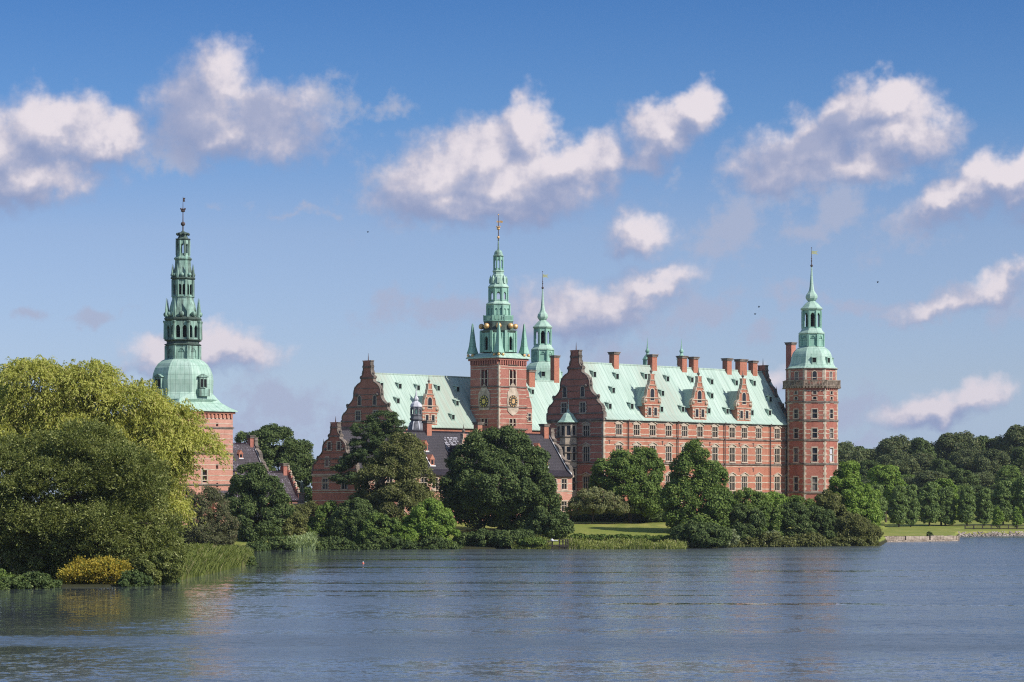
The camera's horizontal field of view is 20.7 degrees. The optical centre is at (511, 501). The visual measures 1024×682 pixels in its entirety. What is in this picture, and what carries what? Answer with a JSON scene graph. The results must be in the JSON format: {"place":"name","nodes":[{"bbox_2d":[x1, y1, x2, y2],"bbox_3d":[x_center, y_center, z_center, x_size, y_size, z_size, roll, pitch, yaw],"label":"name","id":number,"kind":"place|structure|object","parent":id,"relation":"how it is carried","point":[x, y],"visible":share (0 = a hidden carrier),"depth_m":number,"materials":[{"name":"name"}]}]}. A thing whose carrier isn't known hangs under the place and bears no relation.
{"place":"outdoors","nodes":[
{"label":"outdoors","id":0,"kind":"place"},
{"bbox_2d":[0,536,1023,681],"bbox_3d":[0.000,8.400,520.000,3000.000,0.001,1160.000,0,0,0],"label":"water","id":1,"kind":"structure","parent":0,"point":[934,611],"depth_m":201.50,"materials":[{"name":"blue liquid"}]},
{"bbox_2d":[564,537,688,548],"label":"reeds","id":2,"kind":"object","parent":1,"relation":"in","point":[611,543],"visible":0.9,"depth_m":496.67,"materials":[{"name":"green plant"}]},
{"bbox_2d":[0,502,1023,588],"bbox_3d":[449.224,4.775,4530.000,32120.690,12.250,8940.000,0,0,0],"label":"ground","id":3,"kind":"structure","parent":0,"point":[918,528],"depth_m":545.85,"materials":[{"name":"green plant"}]},
{"bbox_2d":[0,568,180,589],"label":"undergrowth","id":4,"kind":"object","parent":3,"relation":"on","point":[128,578],"visible":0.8,"depth_m":271.60,"materials":[{"name":"green plant"}]},
{"bbox_2d":[55,555,133,583],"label":"shrub","id":5,"kind":"object","parent":3,"relation":"on","point":[95,568],"visible":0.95,"depth_m":280.07,"materials":[{"name":"yellow plant"}]},
{"bbox_2d":[0,416,195,579],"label":"willow tree","id":6,"kind":"object","parent":3,"relation":"on","point":[102,519],"visible":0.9,"depth_m":284.41,"materials":[{"name":"green plant"}]},
{"bbox_2d":[0,354,236,538],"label":"willow tree","id":7,"kind":"object","parent":3,"relation":"on","point":[152,420],"visible":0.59,"depth_m":332.31,"materials":[{"name":"green plant"}]},
{"bbox_2d":[129,549,186,584],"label":"shrub","id":8,"kind":"object","parent":3,"relation":"on","point":[169,573],"visible":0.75,"depth_m":282.95,"materials":[{"name":"green plant"}]},
{"bbox_2d":[131,198,237,524],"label":"gate tower","id":9,"kind":"structure","parent":3,"relation":"on","point":[182,371],"depth_m":542.26,"materials":[{"name":"metal"}]},
{"bbox_2d":[164,484,241,546],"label":"shrub","id":10,"kind":"object","parent":3,"relation":"on","point":[217,529],"visible":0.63,"depth_m":475.58,"materials":[{"name":"green plant"}]},
{"bbox_2d":[172,541,252,579],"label":"reeds","id":11,"kind":"object","parent":3,"relation":"on","point":[207,559],"visible":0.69,"depth_m":337.41,"materials":[{"name":"green plant"}]},
{"bbox_2d":[233,435,268,470],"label":"tiled house","id":12,"kind":"structure","parent":3,"relation":"on","point":[249,451],"depth_m":566.14,"materials":[{"name":"tile"}]},
{"bbox_2d":[210,463,300,522],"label":"tiled house","id":13,"kind":"structure","parent":3,"relation":"on","point":[287,479],"depth_m":556.20,"materials":[{"name":"brick"}]},
{"bbox_2d":[223,462,294,541],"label":"broadleaf tree","id":14,"kind":"object","parent":3,"relation":"on","point":[249,503],"visible":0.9,"depth_m":497.50,"materials":[{"name":"green plant"}]},
{"bbox_2d":[233,423,315,502],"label":"broadleaf tree","id":15,"kind":"object","parent":3,"relation":"on","point":[297,456],"visible":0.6,"depth_m":624.42,"materials":[{"name":"green plant"}]},
{"bbox_2d":[256,503,308,536],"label":"shrub","id":16,"kind":"object","parent":3,"relation":"on","point":[299,518],"visible":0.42,"depth_m":500.39,"materials":[{"name":"green plant"}]},
{"bbox_2d":[296,480,305,502],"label":"statue","id":17,"kind":"object","parent":3,"relation":"on","point":[301,497],"visible":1,"depth_m":547.45,"materials":[{"name":"grey stone"}]},
{"bbox_2d":[287,532,318,549],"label":"reeds","id":18,"kind":"object","parent":3,"relation":"on","point":[306,541],"visible":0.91,"depth_m":487.68,"materials":[{"name":"green plant"}]},
{"bbox_2d":[287,500,330,528],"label":"shrub","id":19,"kind":"object","parent":3,"relation":"on","point":[310,508],"visible":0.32,"depth_m":509.43,"materials":[{"name":"green plant"}]},
{"bbox_2d":[305,500,346,536],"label":"shrub","id":20,"kind":"object","parent":3,"relation":"on","point":[316,524],"visible":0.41,"depth_m":506.30,"materials":[{"name":"green plant"}]},
{"bbox_2d":[324,497,381,541],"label":"shrub","id":21,"kind":"object","parent":3,"relation":"on","point":[348,527],"visible":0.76,"depth_m":497.07,"materials":[{"name":"green plant"}]},
{"bbox_2d":[243,534,464,565],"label":"undergrowth","id":22,"kind":"object","parent":3,"relation":"on","point":[276,542],"visible":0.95,"depth_m":490.97,"materials":[{"name":"green plant"}]},
{"bbox_2d":[328,410,408,484],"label":"pine tree","id":23,"kind":"object","parent":3,"relation":"on","point":[376,435],"visible":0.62,"depth_m":520.27,"materials":[{"name":"green plant"}]},
{"bbox_2d":[352,512,403,545],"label":"shrub","id":24,"kind":"object","parent":3,"relation":"on","point":[368,530],"visible":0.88,"depth_m":494.91,"materials":[{"name":"green plant"}]},
{"bbox_2d":[345,431,439,527],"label":"broadleaf tree","id":25,"kind":"object","parent":3,"relation":"on","point":[405,490],"visible":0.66,"depth_m":506.74,"materials":[{"name":"green plant"}]},
{"bbox_2d":[390,526,419,545],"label":"shrub","id":26,"kind":"object","parent":3,"relation":"on","point":[411,533],"visible":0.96,"depth_m":494.82,"materials":[{"name":"green plant"}]},
{"bbox_2d":[408,389,422,430],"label":"stair tower","id":27,"kind":"structure","parent":3,"relation":"on","point":[415,423],"depth_m":570.94,"materials":[{"name":"grey metal"}]},
{"bbox_2d":[401,497,460,545],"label":"shrub","id":28,"kind":"object","parent":3,"relation":"on","point":[436,516],"visible":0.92,"depth_m":496.64,"materials":[{"name":"green plant"}]},
{"bbox_2d":[311,417,573,522],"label":"tiled house","id":29,"kind":"structure","parent":3,"relation":"on","point":[440,445],"depth_m":549.63,"materials":[{"name":"tile"}]},
{"bbox_2d":[340,354,560,433],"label":"castle wing","id":30,"kind":"structure","parent":3,"relation":"on","point":[444,401],"depth_m":638.99,"materials":[{"name":"teal metal"}]},
{"bbox_2d":[452,528,534,546],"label":"shrub","id":31,"kind":"object","parent":3,"relation":"on","point":[481,537],"visible":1,"depth_m":499.24,"materials":[{"name":"green plant"}]},
{"bbox_2d":[436,424,562,531],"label":"broadleaf tree","id":32,"kind":"object","parent":3,"relation":"on","point":[516,496],"visible":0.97,"depth_m":518.10,"materials":[{"name":"green plant"}]},
{"bbox_2d":[466,214,532,432],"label":"clock tower","id":33,"kind":"structure","parent":3,"relation":"on","point":[499,395],"depth_m":645.54,"materials":[{"name":"red brick"}]},
{"bbox_2d":[511,533,551,548],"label":"reeds","id":34,"kind":"object","parent":3,"relation":"on","point":[523,546],"visible":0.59,"depth_m":498.61,"materials":[{"name":"green plant"}]},
{"bbox_2d":[516,537,546,545],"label":"shrub","id":35,"kind":"object","parent":3,"relation":"on","point":[527,541],"visible":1,"depth_m":498.25,"materials":[{"name":"green plant"}]},
{"bbox_2d":[526,271,562,380],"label":"corner tower","id":36,"kind":"structure","parent":3,"relation":"on","point":[542,350],"depth_m":683.97,"materials":[{"name":"green metal"}]},
{"bbox_2d":[518,505,574,538],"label":"shrub","id":37,"kind":"object","parent":3,"relation":"on","point":[556,523],"visible":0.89,"depth_m":509.34,"materials":[{"name":"green plant"}]},
{"bbox_2d":[547,539,568,548],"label":"jetty","id":38,"kind":"object","parent":3,"relation":"on","point":[566,545],"visible":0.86,"depth_m":493.80,"materials":[{"name":"grey wood"}]},
{"bbox_2d":[568,512,627,521],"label":"shrub","id":39,"kind":"object","parent":3,"relation":"on","point":[603,517],"visible":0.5,"depth_m":559.37,"materials":[{"name":"green plant"}]},
{"bbox_2d":[564,486,633,523],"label":"apple tree","id":40,"kind":"object","parent":3,"relation":"on","point":[597,501],"visible":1,"depth_m":546.10,"materials":[{"name":"green plant"}]},
{"bbox_2d":[567,533,669,541],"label":"hedge","id":41,"kind":"object","parent":3,"relation":"on","point":[600,537],"visible":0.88,"depth_m":508.85,"materials":[{"name":"green plant"}]},
{"bbox_2d":[588,446,665,522],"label":"broadleaf tree","id":42,"kind":"object","parent":3,"relation":"on","point":[639,486],"visible":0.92,"depth_m":548.69,"materials":[{"name":"green plant"}]},
{"bbox_2d":[621,511,665,522],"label":"hedge","id":43,"kind":"object","parent":3,"relation":"on","point":[636,517],"visible":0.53,"depth_m":555.63,"materials":[{"name":"green plant"}]},
{"bbox_2d":[546,338,796,510],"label":"castle wing","id":44,"kind":"structure","parent":3,"relation":"on","point":[734,421],"depth_m":600.60,"materials":[{"name":"red brick"}]},
{"bbox_2d":[581,442,590,461],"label":"window","id":45,"kind":"structure","parent":44,"relation":"in","point":[586,449],"depth_m":583.53,"materials":[{"name":"grey glass"}]},
{"bbox_2d":[665,442,672,461],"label":"window","id":46,"kind":"structure","parent":44,"relation":"in","point":[668,450],"depth_m":595.04,"materials":[{"name":"beige glass"}]},
{"bbox_2d":[711,443,719,460],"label":"window","id":47,"kind":"structure","parent":44,"relation":"in","point":[714,450],"depth_m":606.04,"materials":[{"name":"beige glass"}]},
{"bbox_2d":[728,444,736,462],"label":"window","id":48,"kind":"structure","parent":44,"relation":"in","point":[731,450],"depth_m":610.19,"materials":[{"name":"beige glass"}]},
{"bbox_2d":[728,472,736,490],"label":"window","id":49,"kind":"structure","parent":44,"relation":"in","point":[732,479],"depth_m":610.19,"materials":[{"name":"beige glass"}]},
{"bbox_2d":[740,444,748,462],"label":"window","id":50,"kind":"structure","parent":44,"relation":"in","point":[744,448],"depth_m":613.18,"materials":[{"name":"beige glass"}]},
{"bbox_2d":[755,444,762,462],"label":"window","id":51,"kind":"structure","parent":44,"relation":"in","point":[758,450],"depth_m":616.78,"materials":[{"name":"grey glass"}]},
{"bbox_2d":[755,472,762,490],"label":"window","id":52,"kind":"structure","parent":44,"relation":"in","point":[758,483],"depth_m":616.78,"materials":[{"name":"beige glass"}]},
{"bbox_2d":[773,445,781,463],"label":"window","id":53,"kind":"structure","parent":44,"relation":"in","point":[777,451],"depth_m":621.32,"materials":[{"name":"beige glass"}]},
{"bbox_2d":[773,473,781,491],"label":"window","id":54,"kind":"structure","parent":44,"relation":"in","point":[777,479],"depth_m":621.32,"materials":[{"name":"beige glass"}]},
{"bbox_2d":[658,439,733,533],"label":"broadleaf tree","id":55,"kind":"object","parent":3,"relation":"on","point":[705,482],"visible":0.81,"depth_m":521.31,"materials":[{"name":"green plant"}]},
{"bbox_2d":[669,519,733,548],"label":"shrub","id":56,"kind":"object","parent":3,"relation":"on","point":[695,532],"visible":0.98,"depth_m":502.84,"materials":[{"name":"green plant"}]},
{"bbox_2d":[718,528,740,547],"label":"shrub","id":57,"kind":"object","parent":3,"relation":"on","point":[735,539],"visible":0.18,"depth_m":511.03,"materials":[{"name":"green plant"}]},
{"bbox_2d":[728,503,766,543],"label":"shrub","id":58,"kind":"object","parent":3,"relation":"on","point":[745,528],"visible":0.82,"depth_m":520.76,"materials":[{"name":"green plant"}]},
{"bbox_2d":[728,487,767,521],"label":"shrub","id":59,"kind":"object","parent":3,"relation":"on","point":[744,497],"visible":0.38,"depth_m":564.03,"materials":[{"name":"green plant"}]},
{"bbox_2d":[749,502,785,534],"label":"shrub","id":60,"kind":"object","parent":3,"relation":"on","point":[768,509],"visible":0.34,"depth_m":528.22,"materials":[{"name":"green plant"}]},
{"bbox_2d":[752,491,789,517],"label":"shrub","id":61,"kind":"object","parent":3,"relation":"on","point":[775,498],"visible":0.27,"depth_m":567.74,"materials":[{"name":"green plant"}]},
{"bbox_2d":[686,531,878,548],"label":"undergrowth","id":62,"kind":"object","parent":3,"relation":"on","point":[809,539],"visible":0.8,"depth_m":523.14,"materials":[{"name":"green plant"}]},
{"bbox_2d":[779,502,815,539],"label":"shrub","id":63,"kind":"object","parent":3,"relation":"on","point":[800,525],"visible":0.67,"depth_m":528.85,"materials":[{"name":"green plant"}]},
{"bbox_2d":[786,495,815,520],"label":"shrub","id":64,"kind":"object","parent":3,"relation":"on","point":[801,500],"visible":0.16,"depth_m":572.66,"materials":[{"name":"green plant"}]},
{"bbox_2d":[782,247,840,503],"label":"corner tower","id":65,"kind":"structure","parent":3,"relation":"on","point":[811,384],"depth_m":620.57,"materials":[{"name":"brick"}]},
{"bbox_2d":[810,447,818,462],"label":"window","id":66,"kind":"structure","parent":65,"relation":"in","point":[814,454],"depth_m":619.65,"materials":[{"name":"beige glass"}]},
{"bbox_2d":[810,476,818,490],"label":"window","id":67,"kind":"structure","parent":65,"relation":"in","point":[814,480],"depth_m":619.65,"materials":[{"name":"grey glass"}]},
{"bbox_2d":[807,504,838,539],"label":"shrub","id":68,"kind":"object","parent":3,"relation":"on","point":[825,518],"visible":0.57,"depth_m":532.39,"materials":[{"name":"green plant"}]},
{"bbox_2d":[814,488,851,526],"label":"bush","id":69,"kind":"object","parent":3,"relation":"on","point":[833,502],"visible":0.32,"depth_m":554.84,"materials":[{"name":"green plant"}]},
{"bbox_2d":[822,460,882,527],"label":"broadleaf tree","id":70,"kind":"object","parent":3,"relation":"on","point":[855,493],"visible":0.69,"depth_m":557.92,"materials":[{"name":"green plant"}]},
{"bbox_2d":[838,440,869,468],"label":"beech tree","id":71,"kind":"object","parent":3,"relation":"on","point":[847,450],"visible":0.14,"depth_m":949.55,"materials":[{"name":"green plant"}]},
{"bbox_2d":[834,513,883,542],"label":"shrub","id":72,"kind":"object","parent":3,"relation":"on","point":[864,527],"visible":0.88,"depth_m":531.63,"materials":[{"name":"green plant"}]},
{"bbox_2d":[859,459,879,480],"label":"beech tree","id":73,"kind":"object","parent":3,"relation":"on","point":[864,469],"visible":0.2,"depth_m":892.29,"materials":[{"name":"green plant"}]},
{"bbox_2d":[869,484,887,520],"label":"lime tree","id":74,"kind":"object","parent":3,"relation":"on","point":[883,506],"visible":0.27,"depth_m":713.51,"materials":[{"name":"green plant"}]},
{"bbox_2d":[867,439,903,460],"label":"beech tree","id":75,"kind":"object","parent":3,"relation":"on","point":[888,446],"visible":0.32,"depth_m":953.86,"materials":[{"name":"green plant"}]},
{"bbox_2d":[866,464,908,521],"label":"broadleaf tree","id":76,"kind":"object","parent":3,"relation":"on","point":[887,477],"visible":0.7,"depth_m":762.52,"materials":[{"name":"green plant"}]},
{"bbox_2d":[877,434,910,451],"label":"beech tree","id":77,"kind":"object","parent":3,"relation":"on","point":[906,443],"visible":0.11,"depth_m":969.05,"materials":[{"name":"green plant"}]},
{"bbox_2d":[873,451,920,476],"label":"beech tree","id":78,"kind":"object","parent":3,"relation":"on","point":[905,462],"visible":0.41,"depth_m":899.20,"materials":[{"name":"green plant"}]},
{"bbox_2d":[887,485,908,526],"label":"lime tree","id":79,"kind":"object","parent":3,"relation":"on","point":[898,502],"visible":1,"depth_m":718.66,"materials":[{"name":"green plant"}]},
{"bbox_2d":[904,484,920,526],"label":"lime tree","id":80,"kind":"object","parent":3,"relation":"on","point":[913,513],"visible":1,"depth_m":720.54,"materials":[{"name":"green plant"}]},
{"bbox_2d":[905,437,936,465],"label":"beech tree","id":81,"kind":"object","parent":3,"relation":"on","point":[919,444],"visible":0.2,"depth_m":952.13,"materials":[{"name":"green plant"}]},
{"bbox_2d":[884,535,959,541],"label":"quay wall","id":82,"kind":"structure","parent":3,"relation":"on","point":[920,538],"depth_m":593.28,"materials":[{"name":"stone"}]},
{"bbox_2d":[911,451,934,472],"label":"beech tree","id":83,"kind":"object","parent":3,"relation":"on","point":[924,458],"visible":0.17,"depth_m":913.36,"materials":[{"name":"green plant"}]},
{"bbox_2d":[916,481,940,525],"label":"lime tree","id":84,"kind":"object","parent":3,"relation":"on","point":[930,512],"visible":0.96,"depth_m":726.40,"materials":[{"name":"green plant"}]},
{"bbox_2d":[902,470,954,487],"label":"beech tree","id":85,"kind":"object","parent":3,"relation":"on","point":[921,479],"visible":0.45,"depth_m":842.37,"materials":[{"name":"green plant"}]},
{"bbox_2d":[919,478,959,524],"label":"broadleaf tree","id":86,"kind":"object","parent":3,"relation":"on","point":[943,482],"visible":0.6,"depth_m":733.82,"materials":[{"name":"green plant"}]},
{"bbox_2d":[925,458,955,476],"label":"beech tree","id":87,"kind":"object","parent":3,"relation":"on","point":[939,464],"visible":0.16,"depth_m":893.64,"materials":[{"name":"green plant"}]},
{"bbox_2d":[938,486,956,525],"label":"lime tree","id":88,"kind":"object","parent":3,"relation":"on","point":[947,507],"visible":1,"depth_m":728.31,"materials":[{"name":"green plant"}]},
{"bbox_2d":[925,432,970,467],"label":"beech tree","id":89,"kind":"object","parent":3,"relation":"on","point":[941,449],"visible":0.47,"depth_m":959.21,"materials":[{"name":"green plant"}]},
{"bbox_2d":[948,447,979,473],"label":"beech tree","id":90,"kind":"object","parent":3,"relation":"on","point":[964,459],"visible":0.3,"depth_m":906.64,"materials":[{"name":"green plant"}]},
{"bbox_2d":[946,430,983,456],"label":"beech tree","id":91,"kind":"object","parent":3,"relation":"on","point":[967,436],"visible":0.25,"depth_m":958.31,"materials":[{"name":"green plant"}]},
{"bbox_2d":[948,468,982,493],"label":"beech tree","id":92,"kind":"object","parent":3,"relation":"on","point":[958,476],"visible":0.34,"depth_m":846.78,"materials":[{"name":"green plant"}]},
{"bbox_2d":[957,486,975,524],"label":"lime tree","id":93,"kind":"object","parent":3,"relation":"on","point":[966,509],"visible":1,"depth_m":726.76,"materials":[{"name":"green plant"}]},
{"bbox_2d":[959,485,993,505],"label":"beech tree","id":94,"kind":"object","parent":3,"relation":"on","point":[976,488],"visible":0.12,"depth_m":792.20,"materials":[{"name":"green plant"}]},
{"bbox_2d":[965,471,1001,487],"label":"beech tree","id":95,"kind":"object","parent":3,"relation":"on","point":[987,478],"visible":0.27,"depth_m":853.17,"materials":[{"name":"green plant"}]},
{"bbox_2d":[974,488,993,524],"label":"lime tree","id":96,"kind":"object","parent":3,"relation":"on","point":[984,507],"visible":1,"depth_m":730.68,"materials":[{"name":"green plant"}]},
{"bbox_2d":[976,435,993,451],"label":"beech tree","id":97,"kind":"object","parent":3,"relation":"on","point":[985,443],"visible":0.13,"depth_m":962.04,"materials":[{"name":"green plant"}]},
{"bbox_2d":[958,531,1023,536],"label":"boulders","id":98,"kind":"object","parent":3,"relation":"on","point":[1016,533],"visible":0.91,"depth_m":683.45,"materials":[{"name":"grey stone"}]},
{"bbox_2d":[972,448,1014,478],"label":"beech tree","id":99,"kind":"object","parent":3,"relation":"on","point":[993,461],"visible":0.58,"depth_m":893.50,"materials":[{"name":"green plant"}]},
{"bbox_2d":[964,525,1023,528],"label":"fence","id":100,"kind":"object","parent":3,"relation":"on","point":[992,526],"visible":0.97,"depth_m":701.94,"materials":[{"name":"brown wood"}]},
{"bbox_2d":[991,506,1003,527],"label":"young tree","id":101,"kind":"object","parent":3,"relation":"on","point":[997,518],"visible":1,"depth_m":705.23,"materials":[{"name":"green plant"}]},
{"bbox_2d":[990,480,1014,524],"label":"lime tree","id":102,"kind":"object","parent":3,"relation":"on","point":[1001,497],"visible":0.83,"depth_m":736.50,"materials":[{"name":"green plant"}]},
{"bbox_2d":[989,464,1021,487],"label":"beech tree","id":103,"kind":"object","parent":3,"relation":"on","point":[1013,474],"visible":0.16,"depth_m":843.71,"materials":[{"name":"green plant"}]},
{"bbox_2d":[990,424,1023,455],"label":"beech tree","id":104,"kind":"object","parent":3,"relation":"on","point":[1013,437],"visible":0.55,"depth_m":955.78,"materials":[{"name":"green plant"}]},
{"bbox_2d":[1008,446,1023,469],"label":"beech tree","id":105,"kind":"object","parent":3,"relation":"on","point":[1017,457],"visible":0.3,"depth_m":909.53,"materials":[{"name":"green plant"}]},
{"bbox_2d":[1011,506,1022,527],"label":"young tree","id":106,"kind":"object","parent":3,"relation":"on","point":[1017,518],"visible":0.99,"depth_m":705.31,"materials":[{"name":"green plant"}]},
{"bbox_2d":[1012,476,1023,522],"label":"lime tree","id":107,"kind":"object","parent":3,"relation":"on","point":[1018,501],"visible":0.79,"depth_m":736.60,"materials":[{"name":"green plant"}]},
{"bbox_2d":[0,0,1023,501],"label":"sky","id":108,"kind":"structure","parent":0,"point":[672,170],"materials":[{"name":"blue"}]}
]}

